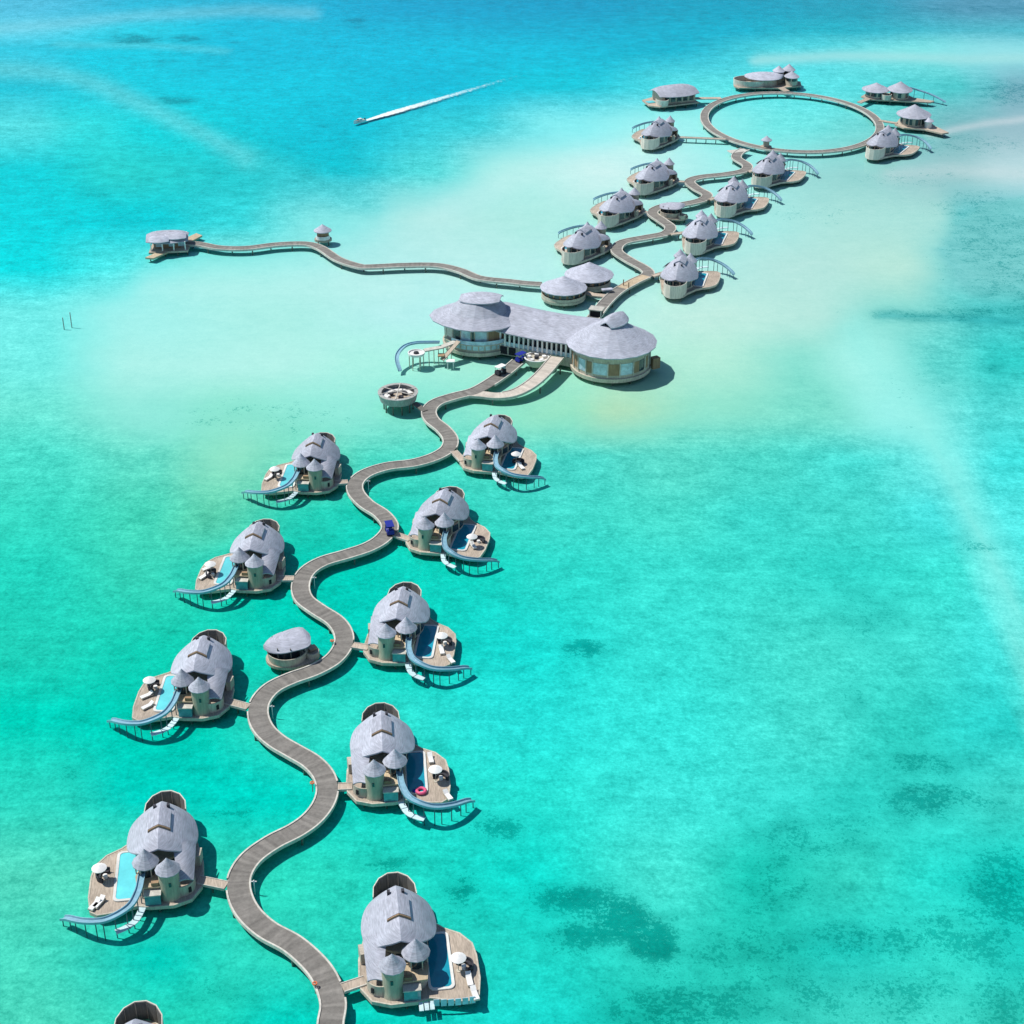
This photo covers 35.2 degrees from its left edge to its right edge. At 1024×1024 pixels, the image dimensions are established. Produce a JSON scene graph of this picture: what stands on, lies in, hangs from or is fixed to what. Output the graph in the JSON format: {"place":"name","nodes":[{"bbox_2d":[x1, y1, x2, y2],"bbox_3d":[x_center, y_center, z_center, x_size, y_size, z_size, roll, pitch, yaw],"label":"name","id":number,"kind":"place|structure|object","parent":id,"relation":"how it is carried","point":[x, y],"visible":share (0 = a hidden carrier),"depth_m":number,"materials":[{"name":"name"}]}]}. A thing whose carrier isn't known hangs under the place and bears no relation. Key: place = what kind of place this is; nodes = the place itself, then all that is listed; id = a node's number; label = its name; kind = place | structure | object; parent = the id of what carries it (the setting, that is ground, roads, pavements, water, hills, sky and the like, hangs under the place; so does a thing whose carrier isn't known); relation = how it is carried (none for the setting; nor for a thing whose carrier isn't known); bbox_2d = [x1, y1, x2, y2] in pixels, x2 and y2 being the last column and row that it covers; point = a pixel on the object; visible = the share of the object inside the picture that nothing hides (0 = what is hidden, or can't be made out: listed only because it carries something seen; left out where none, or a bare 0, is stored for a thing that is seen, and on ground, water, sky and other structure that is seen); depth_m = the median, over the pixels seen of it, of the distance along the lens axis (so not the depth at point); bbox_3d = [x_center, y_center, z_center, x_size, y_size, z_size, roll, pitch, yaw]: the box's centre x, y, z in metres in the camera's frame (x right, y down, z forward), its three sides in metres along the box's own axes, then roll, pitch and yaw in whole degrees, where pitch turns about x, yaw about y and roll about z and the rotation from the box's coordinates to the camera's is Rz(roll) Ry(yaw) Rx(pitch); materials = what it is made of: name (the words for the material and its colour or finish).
{"place":"outdoors","nodes":[
{"label":"outdoors","id":0,"kind":"place"},
{"bbox_2d":[0,0,1023,1023],"bbox_3d":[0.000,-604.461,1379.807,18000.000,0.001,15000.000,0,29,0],"label":"sea","id":1,"kind":"structure","parent":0,"point":[723,723],"depth_m":289.39,"materials":[{"name":"teal liquid"}]},
{"bbox_2d":[263,627,319,673],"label":"lens roofed hut","id":2,"kind":"object","parent":1,"relation":"on","point":[293,649],"visible":0.92,"depth_m":241.83,"materials":[{"name":"grey wood"}]},
{"bbox_2d":[185,241,541,287],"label":"walkway","id":3,"kind":"structure","parent":1,"relation":"on","point":[330,254],"depth_m":392.52,"materials":[{"name":"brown wood"}]},
{"bbox_2d":[226,359,524,1023],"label":"walkway","id":4,"kind":"structure","parent":1,"relation":"on","point":[303,954],"depth_m":226.52,"materials":[{"name":"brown wood"}]},
{"bbox_2d":[384,520,394,535],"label":"golf buggy","id":5,"kind":"object","parent":4,"relation":"on","point":[389,525],"visible":1,"depth_m":275.72,"materials":[{"name":"blue metal"}]},
{"bbox_2d":[494,363,506,375],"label":"golf buggy","id":6,"kind":"object","parent":4,"relation":"on","point":[502,370],"visible":1,"depth_m":334.36,"materials":[{"name":"metal"}]},
{"bbox_2d":[515,351,526,362],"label":"golf buggy","id":7,"kind":"object","parent":4,"relation":"on","point":[520,359],"visible":1,"depth_m":340.07,"materials":[{"name":"blue plastic"}]},
{"bbox_2d":[395,340,459,371],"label":"water slide","id":8,"kind":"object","parent":1,"relation":"on","point":[420,353],"depth_m":341.34,"materials":[{"name":"white paint"}]},
{"bbox_2d":[467,355,563,404],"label":"walkway","id":9,"kind":"structure","parent":1,"relation":"on","point":[544,371],"depth_m":328.70,"materials":[{"name":"brown wood"}]},
{"bbox_2d":[429,292,660,385],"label":"great hall","id":10,"kind":"structure","parent":1,"relation":"on","point":[615,347],"depth_m":340.77,"materials":[{"name":"grey wood"}]},
{"bbox_2d":[587,148,752,318],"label":"walkway","id":11,"kind":"structure","parent":1,"relation":"on","point":[608,299],"depth_m":413.45,"materials":[{"name":"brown wood"}]},
{"bbox_2d":[588,305,604,317],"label":"arrival kiosk","id":12,"kind":"object","parent":11,"relation":"on","point":[595,311],"visible":1,"depth_m":362.50,"materials":[{"name":"white wood"}]},
{"bbox_2d":[618,274,648,288],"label":"walkway","id":13,"kind":"structure","parent":11,"relation":"on","point":[637,279],"depth_m":382.11,"materials":[{"name":"brown wood"}]},
{"bbox_2d":[727,149,747,153],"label":"walkway","id":14,"kind":"structure","parent":11,"relation":"on","point":[739,150],"depth_m":476.65,"materials":[{"name":"brown wood"}]},
{"bbox_2d":[659,202,687,223],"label":"lens roofed hut","id":15,"kind":"object","parent":1,"relation":"on","point":[670,211],"visible":0.97,"depth_m":422.66,"materials":[{"name":"grey wood"}]},
{"bbox_2d":[642,84,721,110],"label":"ring residence","id":16,"kind":"structure","parent":1,"relation":"on","point":[671,95],"depth_m":522.57,"materials":[{"name":"grey wood"}]},
{"bbox_2d":[733,64,800,91],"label":"ring residence","id":17,"kind":"structure","parent":1,"relation":"on","point":[783,79],"depth_m":542.00,"materials":[{"name":"grey wood"}]},
{"bbox_2d":[700,91,883,157],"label":"walkway","id":18,"kind":"structure","parent":1,"relation":"on","point":[714,131],"depth_m":504.27,"materials":[{"name":"grey wood"}]},
{"bbox_2d":[760,136,771,148],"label":"ring hut","id":19,"kind":"object","parent":18,"relation":"on","point":[766,140],"visible":1,"depth_m":478.38,"materials":[{"name":"grey wood"}]},
{"bbox_2d":[857,81,945,106],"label":"ring residence","id":20,"kind":"structure","parent":1,"relation":"on","point":[900,91],"depth_m":527.16,"materials":[{"name":"grey wood"}]},
{"bbox_2d":[878,104,948,137],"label":"ring residence","id":21,"kind":"structure","parent":1,"relation":"on","point":[914,117],"depth_m":497.99,"materials":[{"name":"grey wood"}]},
{"label":"water","id":22,"kind":"structure","parent":0,"visible":0},
{"bbox_2d":[114,1000,163,1023],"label":"water villa","id":23,"kind":"object","parent":22,"relation":"in","point":[142,1012],"visible":1,"depth_m":179.36,"materials":[{"name":"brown wood"}]},
{"bbox_2d":[59,790,228,940],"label":"water villa","id":24,"kind":"object","parent":22,"relation":"in","point":[156,862],"visible":0.99,"depth_m":199.26,"materials":[{"name":"grey wood"}]},
{"bbox_2d":[88,896,100,911],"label":"sun lounger","id":25,"kind":"object","parent":24,"relation":"on","point":[91,907],"visible":1,"depth_m":196.27,"materials":[{"name":"white fabric"}]},
{"bbox_2d":[92,863,106,877],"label":"parasol","id":26,"kind":"object","parent":24,"relation":"on","point":[99,867],"visible":1,"depth_m":199.23,"materials":[{"name":"white fabric"}]},
{"bbox_2d":[95,894,105,908],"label":"sun lounger","id":27,"kind":"object","parent":24,"relation":"on","point":[103,898],"visible":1,"depth_m":196.88,"materials":[{"name":"white fabric"}]},
{"bbox_2d":[95,867,109,883],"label":"curved sofa","id":28,"kind":"object","parent":24,"relation":"on","point":[104,874],"visible":0.84,"depth_m":200.76,"materials":[{"name":"wicker"}]},
{"bbox_2d":[145,230,201,261],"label":"arrival jetty","id":29,"kind":"object","parent":22,"relation":"in","point":[163,242],"visible":0.99,"depth_m":401.31,"materials":[{"name":"grey wood"}]},
{"bbox_2d":[107,629,250,741],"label":"water villa","id":30,"kind":"object","parent":22,"relation":"in","point":[196,682],"visible":1,"depth_m":232.56,"materials":[{"name":"grey wood"}]},
{"bbox_2d":[140,690,153,699],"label":"sun lounger","id":31,"kind":"object","parent":30,"relation":"on","point":[147,695],"visible":1,"depth_m":234.57,"materials":[{"name":"white wood"}]},
{"bbox_2d":[141,700,153,709],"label":"sun lounger","id":32,"kind":"object","parent":30,"relation":"on","point":[148,705],"visible":1,"depth_m":232.28,"materials":[{"name":"white wood"}]},
{"bbox_2d":[143,676,155,683],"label":"parasol","id":33,"kind":"object","parent":30,"relation":"on","point":[149,680],"visible":1,"depth_m":234.58,"materials":[{"name":"white fabric"}]},
{"bbox_2d":[147,679,159,691],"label":"curved sofa","id":34,"kind":"object","parent":30,"relation":"on","point":[155,684],"visible":0.88,"depth_m":236.62,"materials":[{"name":"wicker"}]},
{"bbox_2d":[173,519,293,608],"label":"water villa","id":35,"kind":"object","parent":22,"relation":"in","point":[253,561],"visible":0.99,"depth_m":262.61,"materials":[{"name":"grey wood"}]},
{"bbox_2d":[198,571,208,580],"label":"sun lounger","id":36,"kind":"object","parent":35,"relation":"on","point":[203,576],"visible":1,"depth_m":263.63,"materials":[{"name":"white fabric"}]},
{"bbox_2d":[205,568,215,578],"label":"curved sofa","id":37,"kind":"object","parent":35,"relation":"on","point":[212,571],"visible":1,"depth_m":264.49,"materials":[{"name":"wicker"}]},
{"bbox_2d":[205,561,215,574],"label":"parasol","id":38,"kind":"object","parent":35,"relation":"on","point":[210,564],"visible":1,"depth_m":263.43,"materials":[{"name":"white fabric"}]},
{"bbox_2d":[241,432,347,507],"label":"water villa","id":39,"kind":"object","parent":22,"relation":"in","point":[313,467],"visible":0.98,"depth_m":291.84,"materials":[{"name":"grey wood"}]},
{"bbox_2d":[264,473,272,480],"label":"sun lounger","id":40,"kind":"object","parent":39,"relation":"on","point":[270,476],"visible":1,"depth_m":294.09,"materials":[{"name":"white fabric"}]},
{"bbox_2d":[270,466,279,479],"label":"parasol","id":41,"kind":"object","parent":39,"relation":"on","point":[274,468],"visible":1,"depth_m":293.05,"materials":[{"name":"white fabric"}]},
{"bbox_2d":[272,469,281,477],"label":"curved sofa","id":42,"kind":"object","parent":39,"relation":"on","point":[277,473],"visible":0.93,"depth_m":295.42,"materials":[{"name":"wicker"}]},
{"bbox_2d":[314,224,331,245],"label":"jetty hut","id":43,"kind":"object","parent":22,"relation":"in","point":[322,231],"visible":0.91,"depth_m":407.07,"materials":[{"name":"grey wood"}]},
{"bbox_2d":[354,118,365,123],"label":"speedboat","id":44,"kind":"object","parent":22,"relation":"on","point":[359,120],"visible":1,"depth_m":506.62,"materials":[{"name":"white paint"}]},
{"bbox_2d":[378,383,427,415],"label":"dining pod","id":45,"kind":"object","parent":22,"relation":"on","point":[393,395],"visible":1,"depth_m":321.82,"materials":[{"name":"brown wood"}]},
{"bbox_2d":[338,702,474,825],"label":"water villa","id":46,"kind":"object","parent":22,"relation":"in","point":[388,764],"visible":0.99,"depth_m":216.40,"materials":[{"name":"grey wood"}]},
{"bbox_2d":[412,786,426,794],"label":"pool float","id":47,"kind":"object","parent":46,"relation":"on","point":[417,789],"visible":1,"depth_m":215.33,"materials":[{"name":"pink plastic"}]},
{"bbox_2d":[427,751,433,763],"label":"sun lounger","id":48,"kind":"object","parent":46,"relation":"on","point":[430,758],"visible":1,"depth_m":221.65,"materials":[{"name":"white wood"}]},
{"bbox_2d":[428,765,441,782],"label":"parasol","id":49,"kind":"object","parent":46,"relation":"on","point":[433,769],"visible":1,"depth_m":216.37,"materials":[{"name":"white fabric"}]},
{"bbox_2d":[432,769,448,780],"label":"curved sofa","id":50,"kind":"object","parent":46,"relation":"on","point":[443,773],"visible":0.85,"depth_m":218.20,"materials":[{"name":"wicker"}]},
{"bbox_2d":[443,788,453,800],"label":"sun lounger","id":51,"kind":"object","parent":46,"relation":"on","point":[447,795],"visible":1,"depth_m":214.59,"materials":[{"name":"white wood"}]},
{"bbox_2d":[340,872,480,1011],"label":"water villa","id":52,"kind":"object","parent":22,"relation":"in","point":[409,946],"visible":0.99,"depth_m":185.94,"materials":[{"name":"grey wood"}]},
{"bbox_2d":[450,952,465,972],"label":"parasol","id":53,"kind":"object","parent":52,"relation":"on","point":[456,958],"visible":1,"depth_m":185.86,"materials":[{"name":"white fabric"}]},
{"bbox_2d":[456,956,473,971],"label":"curved sofa","id":54,"kind":"object","parent":52,"relation":"on","point":[469,962],"visible":0.78,"depth_m":187.47,"materials":[{"name":"wicker"}]},
{"bbox_2d":[465,971,473,986],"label":"sun lounger","id":55,"kind":"object","parent":52,"relation":"on","point":[468,977],"visible":1,"depth_m":185.57,"materials":[{"name":"white fabric"}]},
{"bbox_2d":[470,985,479,1001],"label":"sun lounger","id":56,"kind":"object","parent":52,"relation":"on","point":[473,991],"visible":1,"depth_m":183.68,"materials":[{"name":"white fabric"}]},
{"bbox_2d":[351,582,471,685],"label":"water villa","id":57,"kind":"object","parent":22,"relation":"in","point":[404,628],"visible":0.98,"depth_m":244.92,"materials":[{"name":"grey wood"}]},
{"bbox_2d":[435,632,447,646],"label":"parasol","id":58,"kind":"object","parent":57,"relation":"on","point":[441,635],"visible":1,"depth_m":244.85,"materials":[{"name":"white fabric"}]},
{"bbox_2d":[438,644,444,654],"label":"sun lounger","id":59,"kind":"object","parent":57,"relation":"on","point":[441,650],"visible":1,"depth_m":244.80,"materials":[{"name":"white fabric"}]},
{"bbox_2d":[438,636,451,645],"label":"curved sofa","id":60,"kind":"object","parent":57,"relation":"on","point":[448,639],"visible":0.87,"depth_m":246.97,"materials":[{"name":"wicker"}]},
{"bbox_2d":[446,654,455,664],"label":"sun lounger","id":61,"kind":"object","parent":57,"relation":"on","point":[450,659],"visible":1,"depth_m":242.62,"materials":[{"name":"white fabric"}]},
{"bbox_2d":[366,92,459,120],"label":"wake","id":62,"kind":"object","parent":22,"relation":"on","point":[404,109],"visible":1,"depth_m":521.37,"materials":[{"name":"white liquid"}]},
{"bbox_2d":[393,486,499,574],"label":"water villa","id":63,"kind":"object","parent":22,"relation":"in","point":[444,525],"visible":1,"depth_m":273.28,"materials":[{"name":"grey wood"}]},
{"bbox_2d":[466,534,477,547],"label":"parasol","id":64,"kind":"object","parent":63,"relation":"on","point":[472,536],"visible":1,"depth_m":271.34,"materials":[{"name":"white fabric"}]},
{"bbox_2d":[469,541,476,549],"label":"sun lounger","id":65,"kind":"object","parent":63,"relation":"on","point":[472,545],"visible":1,"depth_m":272.47,"materials":[{"name":"white fabric"}]},
{"bbox_2d":[472,535,484,543],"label":"curved sofa","id":66,"kind":"object","parent":63,"relation":"on","point":[479,538],"visible":0.84,"depth_m":274.25,"materials":[{"name":"wicker"}]},
{"bbox_2d":[450,414,545,490],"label":"water villa","id":67,"kind":"object","parent":22,"relation":"in","point":[492,444],"visible":1,"depth_m":298.92,"materials":[{"name":"grey wood"}]},
{"bbox_2d":[511,451,520,456],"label":"parasol","id":68,"kind":"object","parent":67,"relation":"on","point":[516,453],"visible":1,"depth_m":298.30,"materials":[{"name":"white fabric"}]},
{"bbox_2d":[512,458,524,464],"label":"curved sofa","id":69,"kind":"object","parent":67,"relation":"on","point":[518,460],"visible":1,"depth_m":299.83,"materials":[{"name":"wicker"}]},
{"bbox_2d":[518,462,524,469],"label":"sun lounger","id":70,"kind":"object","parent":67,"relation":"on","point":[520,466],"visible":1,"depth_m":298.00,"materials":[{"name":"white fabric"}]},
{"bbox_2d":[524,352,548,370],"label":"round deck bar","id":71,"kind":"object","parent":22,"relation":"in","point":[535,360],"visible":0.88,"depth_m":339.39,"materials":[{"name":"white wood"}]},
{"bbox_2d":[540,276,586,308],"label":"round pavilion","id":72,"kind":"structure","parent":22,"relation":"in","point":[563,291],"depth_m":370.59,"materials":[{"name":"grey wood"}]},
{"bbox_2d":[554,221,612,266],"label":"water villa","id":73,"kind":"object","parent":22,"relation":"in","point":[587,241],"visible":0.98,"depth_m":396.85,"materials":[{"name":"grey wood"}]},
{"bbox_2d":[564,262,613,297],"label":"round pavilion","id":74,"kind":"structure","parent":22,"relation":"in","point":[594,278],"depth_m":377.59,"materials":[{"name":"grey wood"}]},
{"bbox_2d":[590,187,647,230],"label":"water villa","id":75,"kind":"object","parent":22,"relation":"in","point":[621,206],"visible":0.98,"depth_m":421.00,"materials":[{"name":"grey wood"}]},
{"bbox_2d":[627,158,684,197],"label":"water villa","id":76,"kind":"object","parent":22,"relation":"in","point":[656,175],"visible":0.99,"depth_m":444.53,"materials":[{"name":"grey wood"}]},
{"bbox_2d":[632,116,725,152],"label":"water villa","id":77,"kind":"object","parent":22,"relation":"in","point":[658,132],"visible":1,"depth_m":483.09,"materials":[{"name":"grey wood"}]},
{"bbox_2d":[651,249,734,301],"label":"water villa","id":78,"kind":"object","parent":22,"relation":"in","point":[681,275],"visible":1,"depth_m":378.41,"materials":[{"name":"grey wood"}]},
{"bbox_2d":[670,210,752,256],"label":"water villa","id":79,"kind":"object","parent":22,"relation":"in","point":[701,234],"visible":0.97,"depth_m":403.97,"materials":[{"name":"grey wood"}]},
{"bbox_2d":[708,176,781,218],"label":"water villa","id":80,"kind":"object","parent":22,"relation":"in","point":[732,198],"visible":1,"depth_m":428.65,"materials":[{"name":"grey wood"}]},
{"bbox_2d":[747,150,818,190],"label":"water villa","id":81,"kind":"object","parent":22,"relation":"in","point":[769,170],"visible":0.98,"depth_m":450.46,"materials":[{"name":"grey wood"}]},
{"bbox_2d":[865,124,931,162],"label":"water villa","id":82,"kind":"object","parent":22,"relation":"in","point":[884,143],"visible":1,"depth_m":473.23,"materials":[{"name":"grey wood"}]}
]}

